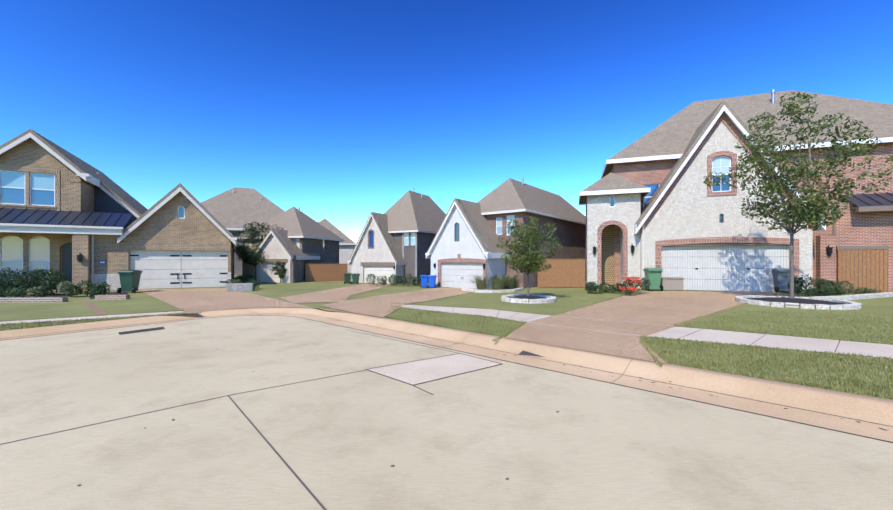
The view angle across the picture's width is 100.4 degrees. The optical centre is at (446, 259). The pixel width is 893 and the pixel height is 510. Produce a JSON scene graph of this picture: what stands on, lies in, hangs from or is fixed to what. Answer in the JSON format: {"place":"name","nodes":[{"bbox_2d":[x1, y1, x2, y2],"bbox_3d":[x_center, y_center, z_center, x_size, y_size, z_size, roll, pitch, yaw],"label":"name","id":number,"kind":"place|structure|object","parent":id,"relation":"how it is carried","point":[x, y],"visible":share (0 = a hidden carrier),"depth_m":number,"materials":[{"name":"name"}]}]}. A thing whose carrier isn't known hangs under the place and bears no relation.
{"place":"outdoors","nodes":[
{"label":"outdoors","id":0,"kind":"place"},
{"bbox_2d":[83,302,107,314],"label":"brick path","id":1,"kind":"structure","parent":0,"point":[93,307],"depth_m":11.32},
{"bbox_2d":[0,311,195,324],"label":"sidewalk","id":2,"kind":"structure","parent":0,"point":[95,317],"depth_m":9.56,"materials":[{"name":"concrete"}]},
{"bbox_2d":[0,312,179,330],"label":"fringe kerb","id":3,"kind":"structure","parent":2,"relation":"on","point":[117,318],"depth_m":8.69,"materials":[{"name":"green plant"}]},
{"bbox_2d":[1,310,183,321],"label":"sidewalk edge","id":4,"kind":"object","parent":2,"relation":"on","point":[85,316],"visible":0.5,"depth_m":9.66,"materials":[{"name":"green plant"}]},
{"bbox_2d":[1,312,200,323],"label":"sidewalk edge","id":5,"kind":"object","parent":2,"relation":"on","point":[96,318],"visible":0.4,"depth_m":9.34,"materials":[{"name":"green plant"}]},
{"bbox_2d":[138,288,349,312],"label":"driveway","id":6,"kind":"structure","parent":0,"point":[187,300],"depth_m":13.53,"materials":[{"name":"brown concrete"}]},
{"bbox_2d":[280,284,392,302],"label":"driveway","id":7,"kind":"structure","parent":0,"point":[338,294],"depth_m":15.84,"materials":[{"name":"concrete"}]},
{"bbox_2d":[322,288,478,316],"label":"driveway","id":8,"kind":"structure","parent":0,"point":[379,306],"depth_m":13.46,"materials":[{"name":"brown concrete"}]},
{"bbox_2d":[461,288,475,291],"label":"bed edge","id":9,"kind":"object","parent":8,"relation":"on","point":[467,289],"visible":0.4,"depth_m":17.43,"materials":[{"name":"stone"}]},
{"bbox_2d":[0,315,892,509],"bbox_3d":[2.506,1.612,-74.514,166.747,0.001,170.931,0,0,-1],"label":"road","id":10,"kind":"structure","parent":0,"point":[472,440],"depth_m":3.38,"materials":[{"name":"concrete"}]},
{"bbox_2d":[0,395,226,444],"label":"road joint","id":11,"kind":"object","parent":10,"relation":"on","point":[107,421],"visible":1,"depth_m":3.71,"materials":[{"name":"grey concrete"}]},
{"bbox_2d":[0,129,238,290],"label":"house","id":12,"kind":"structure","parent":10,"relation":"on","point":[55,198],"depth_m":18.35,"materials":[{"name":"beige brick"}]},
{"bbox_2d":[118,327,164,334],"bbox_3d":[-6.831,1.583,8.355,0.080,0.042,0.829,0,0,34],"label":"inlet","id":13,"kind":"object","parent":10,"relation":"on","point":[141,330],"visible":1,"depth_m":8.33,"materials":[{"name":"black metal"}]},
{"bbox_2d":[201,187,283,274],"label":"house","id":14,"kind":"structure","parent":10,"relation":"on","point":[234,210],"depth_m":39.39,"materials":[{"name":"brick"}]},
{"bbox_2d":[232,221,283,281],"bbox_3d":[-12.870,-0.516,25.194,3.267,4.197,3.863,0,0,-1],"label":"oak","id":15,"kind":"object","parent":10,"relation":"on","point":[248,256],"visible":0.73,"depth_m":24.40,"materials":[{"name":"green plant"}]},
{"bbox_2d":[227,395,326,509],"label":"road joint","id":16,"kind":"object","parent":10,"relation":"on","point":[295,474],"visible":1,"depth_m":2.98,"materials":[{"name":"grey concrete"}]},
{"bbox_2d":[270,261,285,282],"bbox_3d":[-10.783,0.811,24.160,1.066,1.543,1.252,0,0,-1],"label":"tree","id":17,"kind":"object","parent":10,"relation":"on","point":[280,271],"visible":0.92,"depth_m":23.93,"materials":[{"name":"green plant"}]},
{"bbox_2d":[239,207,343,282],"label":"dark house","id":18,"kind":"structure","parent":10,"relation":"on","point":[298,242],"depth_m":25.60,"materials":[{"name":"beige brick"}]},
{"bbox_2d":[228,370,363,395],"bbox_3d":[-1.886,1.608,4.930,1.748,0.001,0.016,0,0,-36],"label":"road joint","id":19,"kind":"object","parent":10,"relation":"on","point":[293,383],"visible":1,"depth_m":4.87,"materials":[{"name":"grey"}]},
{"bbox_2d":[318,219,355,272],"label":"house","id":20,"kind":"structure","parent":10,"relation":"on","point":[346,247],"depth_m":43.81,"materials":[{"name":"beige brick"}]},
{"bbox_2d":[366,369,412,384],"bbox_3d":[-0.806,1.604,5.119,1.022,0.001,0.020,0,0,43],"label":"road patch edge","id":21,"kind":"object","parent":10,"relation":"on","point":[391,377],"visible":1,"depth_m":5.04,"materials":[{"name":"grey concrete"}]},
{"bbox_2d":[347,188,445,283],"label":"cream house","id":22,"kind":"structure","parent":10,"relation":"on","point":[397,238],"depth_m":23.67,"materials":[{"name":"brick"}]},
{"bbox_2d":[368,354,499,384],"bbox_3d":[-0.161,1.608,5.606,1.801,0.001,1.005,0,0,-37],"label":"road patch","id":23,"kind":"object","parent":10,"relation":"on","point":[434,368],"visible":1,"depth_m":5.51,"materials":[{"name":"grey concrete"}]},
{"bbox_2d":[0,307,892,441],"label":"kerb gutter","id":24,"kind":"object","parent":10,"relation":"on","point":[863,408],"visible":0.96,"depth_m":5.18,"materials":[{"name":"beige concrete"}]},
{"bbox_2d":[519,351,542,356],"bbox_3d":[1.471,1.583,6.203,0.531,0.042,0.160,0,0,39],"label":"inlet","id":25,"kind":"object","parent":24,"relation":"on","point":[526,353],"visible":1,"depth_m":6.27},
{"bbox_2d":[341,319,885,429],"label":"gutter litter","id":26,"kind":"object","parent":24,"relation":"on","point":[653,382],"visible":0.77,"depth_m":4.88,"materials":[{"name":"brown plant"}]},
{"bbox_2d":[598,380,892,442],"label":"gutter joint","id":27,"kind":"object","parent":24,"relation":"on","point":[755,413],"visible":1,"depth_m":3.87,"materials":[{"name":"brown"}]},
{"bbox_2d":[611,372,892,426],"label":"joint","id":28,"kind":"object","parent":24,"relation":"on","point":[762,401],"visible":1,"depth_m":4.18,"materials":[{"name":"brown"}]},
{"bbox_2d":[414,364,500,384],"bbox_3d":[0.215,1.604,5.261,1.617,0.001,0.020,0,0,-37],"label":"road patch edge","id":29,"kind":"object","parent":10,"relation":"on","point":[456,374],"visible":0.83,"depth_m":5.21,"materials":[{"name":"grey"}]},
{"bbox_2d":[425,178,585,289],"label":"white house","id":30,"kind":"structure","parent":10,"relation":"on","point":[462,251],"depth_m":20.02,"materials":[{"name":"brick"}]},
{"bbox_2d":[437,346,595,379],"bbox_3d":[0.879,1.606,5.985,3.000,0.001,0.022,0,0,42],"label":"gutter joint","id":31,"kind":"object","parent":10,"relation":"on","point":[522,364],"visible":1,"depth_m":5.72,"materials":[{"name":"brown"}]},
{"bbox_2d":[579,89,892,292],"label":"house","id":32,"kind":"structure","parent":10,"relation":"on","point":[650,199],"depth_m":18.00,"materials":[{"name":"brick"}]},
{"bbox_2d":[0,273,892,399],"bbox_3d":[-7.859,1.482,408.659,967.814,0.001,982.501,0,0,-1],"label":"yard grass","id":33,"kind":"structure","parent":0,"point":[567,298],"depth_m":10.92,"materials":[{"name":"green plant"}]},
{"bbox_2d":[0,297,67,302],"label":"bed edge","id":34,"kind":"object","parent":33,"relation":"on","point":[28,299],"visible":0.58,"depth_m":13.00,"materials":[{"name":"stone"}]},
{"bbox_2d":[4,294,65,296],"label":"bed soil","id":35,"kind":"structure","parent":33,"relation":"on","point":[58,295],"depth_m":15.42,"materials":[{"name":"brown soil"}]},
{"bbox_2d":[0,287,11,296],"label":"shrub","id":36,"kind":"object","parent":35,"relation":"on","point":[2,292],"visible":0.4,"depth_m":13.71,"materials":[{"name":"green plant"}]},
{"bbox_2d":[4,287,18,296],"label":"shrub","id":37,"kind":"object","parent":35,"relation":"on","point":[8,291],"visible":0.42,"depth_m":13.73,"materials":[{"name":"green plant"}]},
{"bbox_2d":[0,267,30,289],"bbox_3d":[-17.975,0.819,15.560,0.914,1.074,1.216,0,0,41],"label":"hedge","id":38,"kind":"object","parent":35,"relation":"on","point":[10,276],"visible":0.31,"depth_m":15.39,"materials":[{"name":"green plant"}]},
{"bbox_2d":[10,288,29,296],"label":"shrub","id":39,"kind":"object","parent":35,"relation":"on","point":[16,293],"visible":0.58,"depth_m":13.62,"materials":[{"name":"green plant"}]},
{"bbox_2d":[12,267,38,289],"bbox_3d":[-17.333,0.850,15.444,0.900,1.113,0.891,0,0,-1],"label":"hedge","id":40,"kind":"object","parent":35,"relation":"on","point":[20,280],"visible":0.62,"depth_m":15.24,"materials":[{"name":"green plant"}]},
{"bbox_2d":[24,286,43,296],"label":"bush","id":41,"kind":"object","parent":35,"relation":"on","point":[31,289],"visible":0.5,"depth_m":13.55,"materials":[{"name":"green plant"}]},
{"bbox_2d":[29,287,48,296],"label":"bush","id":42,"kind":"object","parent":35,"relation":"on","point":[44,292],"visible":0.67,"depth_m":13.61,"materials":[{"name":"green plant"}]},
{"bbox_2d":[25,268,57,294],"bbox_3d":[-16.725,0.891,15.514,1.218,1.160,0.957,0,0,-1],"label":"hedge","id":43,"kind":"object","parent":35,"relation":"on","point":[37,279],"visible":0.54,"depth_m":15.33,"materials":[{"name":"green plant"}]},
{"bbox_2d":[39,269,69,289],"bbox_3d":[-16.334,0.823,15.548,0.788,0.891,1.129,0,0,-24],"label":"hedge","id":44,"kind":"object","parent":35,"relation":"on","point":[61,276],"visible":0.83,"depth_m":15.38,"materials":[{"name":"green plant"}]},
{"bbox_2d":[56,280,79,296],"bbox_3d":[-15.091,1.147,14.845,0.824,0.658,0.540,0,0,9],"label":"shrub","id":45,"kind":"object","parent":33,"relation":"on","point":[61,284],"visible":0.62,"depth_m":14.75,"materials":[{"name":"green plant"}]},
{"bbox_2d":[64,280,93,295],"bbox_3d":[-14.613,1.122,14.869,0.652,0.669,0.873,0,0,25],"label":"shrub","id":46,"kind":"object","parent":33,"relation":"on","point":[80,291],"visible":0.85,"depth_m":14.81,"materials":[{"name":"green plant"}]},
{"bbox_2d":[0,312,192,329],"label":"grass tufts","id":47,"kind":"object","parent":33,"relation":"on","point":[32,324],"depth_m":8.63,"materials":[{"name":"green plant"}]},
{"bbox_2d":[89,292,127,298],"bbox_3d":[-14.213,1.472,15.730,1.267,0.001,4.909,0,0,-44],"label":"edging","id":48,"kind":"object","parent":33,"relation":"on","point":[107,293],"depth_m":16.34,"materials":[{"name":"grey stone"}]},
{"bbox_2d":[88,281,110,295],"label":"shrub","id":49,"kind":"object","parent":48,"relation":"on","point":[97,289],"visible":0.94,"depth_m":14.77,"materials":[{"name":"green plant"}]},
{"bbox_2d":[95,294,129,299],"bbox_3d":[-12.574,1.407,14.015,1.072,0.190,0.220,0,0,-6],"label":"bed edge","id":50,"kind":"object","parent":33,"relation":"on","point":[112,297],"visible":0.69,"depth_m":13.91,"materials":[{"name":"stone"}]},
{"bbox_2d":[117,270,142,292],"bbox_3d":[-14.298,0.969,16.809,0.623,1.001,0.781,0,0,-13],"label":"green bin","id":51,"kind":"object","parent":33,"relation":"on","point":[129,280],"visible":1,"depth_m":16.57,"materials":[{"name":"plastic"}]},
{"bbox_2d":[225,278,242,285],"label":"shrub","id":52,"kind":"object","parent":33,"relation":"on","point":[232,280],"visible":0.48,"depth_m":19.02,"materials":[{"name":"green plant"}]},
{"bbox_2d":[226,283,253,291],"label":"stone planter wall","id":53,"kind":"structure","parent":33,"relation":"on","point":[239,286],"depth_m":17.57,"materials":[{"name":"grey stone"}]},
{"bbox_2d":[241,274,253,282],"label":"shrub","id":54,"kind":"object","parent":33,"relation":"on","point":[248,276],"visible":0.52,"depth_m":23.15,"materials":[{"name":"green plant"}]},
{"bbox_2d":[246,280,259,288],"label":"shrub","id":55,"kind":"object","parent":33,"relation":"on","point":[254,282],"visible":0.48,"depth_m":18.77,"materials":[{"name":"green plant"}]},
{"bbox_2d":[305,264,347,281],"bbox_3d":[-8.318,0.869,25.956,2.857,1.228,0.087,0,0,-27],"label":"fence","id":56,"kind":"object","parent":33,"relation":"on","point":[324,272],"visible":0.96,"depth_m":25.87,"materials":[{"name":"brown wood"}]},
{"bbox_2d":[344,273,350,283],"bbox_3d":[-6.129,1.147,22.952,0.402,0.646,0.504,0,0,-21],"label":"green bin","id":57,"kind":"object","parent":33,"relation":"on","point":[346,277],"visible":1,"depth_m":22.80,"materials":[{"name":"plastic"}]},
{"bbox_2d":[351,273,359,283],"bbox_3d":[-5.550,1.147,22.723,0.402,0.646,0.504,0,0,9],"label":"green bin","id":58,"kind":"object","parent":33,"relation":"on","point":[355,278],"visible":1,"depth_m":22.57,"materials":[{"name":"plastic"}]},
{"bbox_2d":[366,274,378,284],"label":"hedge","id":59,"kind":"object","parent":33,"relation":"on","point":[371,279],"visible":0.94,"depth_m":20.90,"materials":[{"name":"green plant"}]},
{"bbox_2d":[377,276,390,285],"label":"hedge","id":60,"kind":"object","parent":33,"relation":"on","point":[383,282],"visible":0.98,"depth_m":21.00,"materials":[{"name":"green plant"}]},
{"bbox_2d":[388,274,397,285],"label":"hedge","id":61,"kind":"object","parent":33,"relation":"on","point":[391,282],"visible":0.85,"depth_m":20.94,"materials":[{"name":"green plant"}]},
{"bbox_2d":[392,275,406,284],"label":"hedge","id":62,"kind":"object","parent":33,"relation":"on","point":[399,279],"visible":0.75,"depth_m":20.91,"materials":[{"name":"green plant"}]},
{"bbox_2d":[400,274,414,285],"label":"hedge","id":63,"kind":"object","parent":33,"relation":"on","point":[406,279],"visible":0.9,"depth_m":20.94,"materials":[{"name":"green plant"}]},
{"bbox_2d":[408,276,420,285],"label":"hedge","id":64,"kind":"object","parent":33,"relation":"on","point":[415,283],"visible":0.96,"depth_m":21.05,"materials":[{"name":"green plant"}]},
{"bbox_2d":[420,275,427,287],"bbox_3d":[-1.190,1.137,19.907,0.415,0.668,0.521,0,0,-6],"label":"blue bin","id":65,"kind":"object","parent":33,"relation":"on","point":[424,279],"visible":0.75,"depth_m":19.73,"materials":[{"name":"plastic"}]},
{"bbox_2d":[427,275,436,287],"bbox_3d":[-0.758,1.137,19.736,0.415,0.668,0.521,0,0,9],"label":"blue bin","id":66,"kind":"object","parent":33,"relation":"on","point":[432,280],"visible":1,"depth_m":19.56,"materials":[{"name":"plastic"}]},
{"bbox_2d":[384,316,500,335],"bbox_3d":[-0.239,1.452,8.382,3.703,0.060,0.110,0,0,42],"label":"grass edge","id":67,"kind":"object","parent":33,"relation":"on","point":[462,328],"depth_m":8.27,"materials":[{"name":"green plant"}]},
{"bbox_2d":[383,307,521,336],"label":"grass tufts","id":68,"kind":"object","parent":33,"relation":"on","point":[443,319],"depth_m":9.07,"materials":[{"name":"green plant"}]},
{"bbox_2d":[391,305,523,322],"bbox_3d":[0.080,1.452,10.345,4.716,0.060,0.248,0,0,40],"label":"grass edge","id":69,"kind":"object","parent":33,"relation":"on","point":[455,313],"visible":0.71,"depth_m":10.23,"materials":[{"name":"green plant"}]},
{"bbox_2d":[473,275,493,289],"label":"grass","id":70,"kind":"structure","parent":33,"relation":"on","point":[480,284],"depth_m":18.39,"materials":[{"name":"green plant"}]},
{"bbox_2d":[475,290,492,292],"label":"bed edge","id":71,"kind":"object","parent":33,"relation":"on","point":[483,291],"visible":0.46,"depth_m":16.82,"materials":[{"name":"stone"}]},
{"bbox_2d":[490,274,509,289],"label":"grass","id":72,"kind":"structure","parent":33,"relation":"on","point":[498,283],"depth_m":18.45,"materials":[{"name":"green plant"}]},
{"bbox_2d":[493,289,513,292],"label":"bed edge","id":73,"kind":"object","parent":33,"relation":"on","point":[503,291],"visible":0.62,"depth_m":16.91,"materials":[{"name":"stone"}]},
{"bbox_2d":[503,273,518,288],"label":"bush","id":74,"kind":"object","parent":33,"relation":"on","point":[511,283],"depth_m":19.06,"materials":[{"name":"green plant"}]},
{"bbox_2d":[501,294,555,303],"bbox_3d":[2.986,1.407,13.603,1.960,0.190,1.960,0,0,-1],"label":"tree bed","id":75,"kind":"object","parent":33,"relation":"on","point":[531,299],"visible":0.83,"depth_m":13.08,"materials":[{"name":"stone"}]},
{"bbox_2d":[495,216,562,295],"bbox_3d":[3.018,-0.060,13.655,2.353,3.084,2.194,0,0,-1],"label":"oak","id":76,"kind":"object","parent":33,"relation":"on","point":[528,255],"visible":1,"depth_m":13.21,"materials":[{"name":"green plant"}]},
{"bbox_2d":[537,259,585,287],"bbox_3d":[6.171,0.712,19.936,2.527,1.542,0.115,0,0,7],"label":"fence","id":77,"kind":"object","parent":33,"relation":"on","point":[565,273],"visible":0.94,"depth_m":19.89,"materials":[{"name":"brown wood"}]},
{"bbox_2d":[585,281,597,292],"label":"shrub","id":78,"kind":"object","parent":33,"relation":"on","point":[591,282],"visible":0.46,"depth_m":16.35,"materials":[{"name":"green plant"}]},
{"bbox_2d":[586,282,603,292],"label":"shrub","id":79,"kind":"object","parent":33,"relation":"on","point":[600,289],"visible":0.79,"depth_m":16.14,"materials":[{"name":"green plant"}]},
{"bbox_2d":[598,283,614,292],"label":"shrub","id":80,"kind":"object","parent":33,"relation":"on","point":[606,288],"visible":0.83,"depth_m":16.69,"materials":[{"name":"green plant"}]},
{"bbox_2d":[611,282,625,291],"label":"shrub","id":81,"kind":"object","parent":33,"relation":"on","point":[618,284],"visible":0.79,"depth_m":16.32,"materials":[{"name":"green plant"}]},
{"bbox_2d":[660,277,683,290],"bbox_3d":[11.008,1.162,18.221,0.960,0.620,0.660,0,0,19],"label":"deck box","id":82,"kind":"object","parent":33,"relation":"on","point":[672,283],"visible":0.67,"depth_m":17.95,"materials":[{"name":"brown plastic"}]},
{"bbox_2d":[643,336,892,398],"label":"grass tufts","id":83,"kind":"object","parent":33,"relation":"on","point":[792,360],"depth_m":5.28,"materials":[{"name":"green plant"}]},
{"bbox_2d":[668,359,892,399],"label":"grass edge","id":84,"kind":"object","parent":33,"relation":"on","point":[856,392],"depth_m":4.46,"materials":[{"name":"green plant"}]},
{"bbox_2d":[772,268,795,292],"bbox_3d":[15.297,0.931,16.933,0.670,1.077,0.840,0,0,24],"label":"grey bin","id":85,"kind":"object","parent":33,"relation":"on","point":[781,278],"visible":0.77,"depth_m":16.72,"materials":[{"name":"plastic"}]},
{"bbox_2d":[677,308,892,343],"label":"lawn grass tufts","id":86,"kind":"object","parent":33,"relation":"on","point":[799,332],"depth_m":8.47,"materials":[{"name":"green plant"}]},
{"bbox_2d":[703,91,892,297],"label":"oak","id":87,"kind":"object","parent":33,"relation":"on","point":[810,215],"visible":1,"depth_m":12.40,"materials":[{"name":"green plant"}]},
{"bbox_2d":[735,295,861,309],"bbox_3d":[11.712,1.407,12.574,3.100,0.190,3.100,0,0,-1],"label":"tree bed","id":88,"kind":"object","parent":33,"relation":"on","point":[802,302],"visible":0.96,"depth_m":11.97,"materials":[{"name":"stone"}]},
{"bbox_2d":[788,274,815,295],"bbox_3d":[14.007,0.979,14.684,0.736,0.856,0.971,0,0,-1],"label":"shrub","id":89,"kind":"object","parent":33,"relation":"on","point":[798,288],"visible":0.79,"depth_m":14.66,"materials":[{"name":"green plant"}]},
{"bbox_2d":[803,289,830,295],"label":"groundcover","id":90,"kind":"object","parent":33,"relation":"on","point":[807,292],"visible":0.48,"depth_m":15.34,"materials":[{"name":"green plant"}]},
{"bbox_2d":[808,278,832,295],"bbox_3d":[15.149,1.115,15.039,1.014,0.808,0.677,0,0,-25],"label":"shrub","id":91,"kind":"object","parent":33,"relation":"on","point":[821,285],"visible":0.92,"depth_m":15.01,"materials":[{"name":"green plant"}]},
{"bbox_2d":[813,296,846,299],"bbox_3d":[13.904,1.412,13.515,1.438,0.180,0.220,0,0,-14],"label":"bed edge","id":92,"kind":"object","parent":33,"relation":"on","point":[837,297],"visible":0.54,"depth_m":13.47,"materials":[{"name":"stone"}]},
{"bbox_2d":[824,280,854,294],"bbox_3d":[16.333,1.198,15.584,0.789,0.742,1.057,0,0,-37],"label":"shrub","id":93,"kind":"object","parent":33,"relation":"on","point":[839,290],"visible":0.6,"depth_m":15.44,"materials":[{"name":"green plant"}]},
{"bbox_2d":[848,287,875,293],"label":"groundcover","id":94,"kind":"object","parent":33,"relation":"on","point":[863,290],"visible":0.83,"depth_m":16.08,"materials":[{"name":"green plant"}]},
{"bbox_2d":[842,293,884,299],"bbox_3d":[15.946,1.412,14.248,2.912,0.180,0.220,0,0,-23],"label":"bed edge","id":95,"kind":"object","parent":33,"relation":"on","point":[865,296],"visible":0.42,"depth_m":14.16,"materials":[{"name":"stone"}]},
{"bbox_2d":[884,292,892,296],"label":"bed edge","id":96,"kind":"object","parent":33,"relation":"on","point":[888,294],"visible":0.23,"depth_m":14.89,"materials":[{"name":"stone"}]},
{"bbox_2d":[0,0,892,242],"label":"sky","id":97,"kind":"structure","parent":0,"point":[334,111],"materials":[{"name":"blue"}]},
{"bbox_2d":[505,291,783,363],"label":"driveway","id":98,"kind":"structure","parent":0,"point":[626,343],"depth_m":9.06,"materials":[{"name":"brown concrete"}]},
{"bbox_2d":[492,321,526,340],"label":"lawn edging","id":99,"kind":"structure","parent":98,"relation":"on","point":[506,334],"depth_m":7.49,"materials":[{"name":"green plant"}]},
{"bbox_2d":[556,290,639,314],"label":"lawn edging","id":100,"kind":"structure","parent":98,"relation":"on","point":[592,304],"depth_m":12.15,"materials":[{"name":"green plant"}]},
{"bbox_2d":[619,286,637,295],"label":"red flowers","id":101,"kind":"object","parent":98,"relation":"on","point":[628,290],"visible":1,"depth_m":15.26,"materials":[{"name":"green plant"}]},
{"bbox_2d":[622,277,643,294],"bbox_3d":[8.017,1.135,15.986,0.818,0.818,0.753,0,0,-1],"label":"flowering bush","id":102,"kind":"object","parent":98,"relation":"on","point":[628,280],"visible":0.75,"depth_m":15.96,"materials":[{"name":"red plant"}]},
{"bbox_2d":[629,276,651,290],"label":"shrub","id":103,"kind":"object","parent":98,"relation":"on","point":[646,287],"visible":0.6,"depth_m":16.27,"materials":[{"name":"green plant"}]},
{"bbox_2d":[638,334,661,366],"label":"lawn edging","id":104,"kind":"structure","parent":98,"relation":"on","point":[649,351],"depth_m":5.90,"materials":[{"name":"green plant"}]},
{"bbox_2d":[643,268,662,290],"bbox_3d":[9.927,0.931,17.888,0.670,1.077,0.840,0,0,14],"label":"green bin","id":105,"kind":"object","parent":98,"relation":"on","point":[653,275],"visible":0.88,"depth_m":17.61,"materials":[{"name":"plastic"}]},
{"bbox_2d":[673,291,783,325],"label":"lawn edging","id":106,"kind":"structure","parent":98,"relation":"on","point":[685,321],"depth_m":10.34,"materials":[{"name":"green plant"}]},
{"bbox_2d":[401,305,892,358],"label":"sidewalk","id":107,"kind":"structure","parent":0,"point":[811,344],"depth_m":7.00,"materials":[{"name":"concrete"}]},
{"bbox_2d":[393,303,552,315],"bbox_3d":[0.598,1.452,11.385,5.416,0.060,0.485,0,0,30],"label":"grass edge","id":108,"kind":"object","parent":107,"relation":"on","point":[478,308],"visible":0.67,"depth_m":11.28,"materials":[{"name":"green plant"}]},
{"bbox_2d":[645,335,892,358],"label":"grass edge","id":109,"kind":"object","parent":107,"relation":"on","point":[884,357],"visible":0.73,"depth_m":6.20,"materials":[{"name":"green plant"}]},
{"bbox_2d":[675,325,892,344],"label":"grass edge","id":110,"kind":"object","parent":107,"relation":"on","point":[841,339],"visible":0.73,"depth_m":7.22,"materials":[{"name":"green plant"}]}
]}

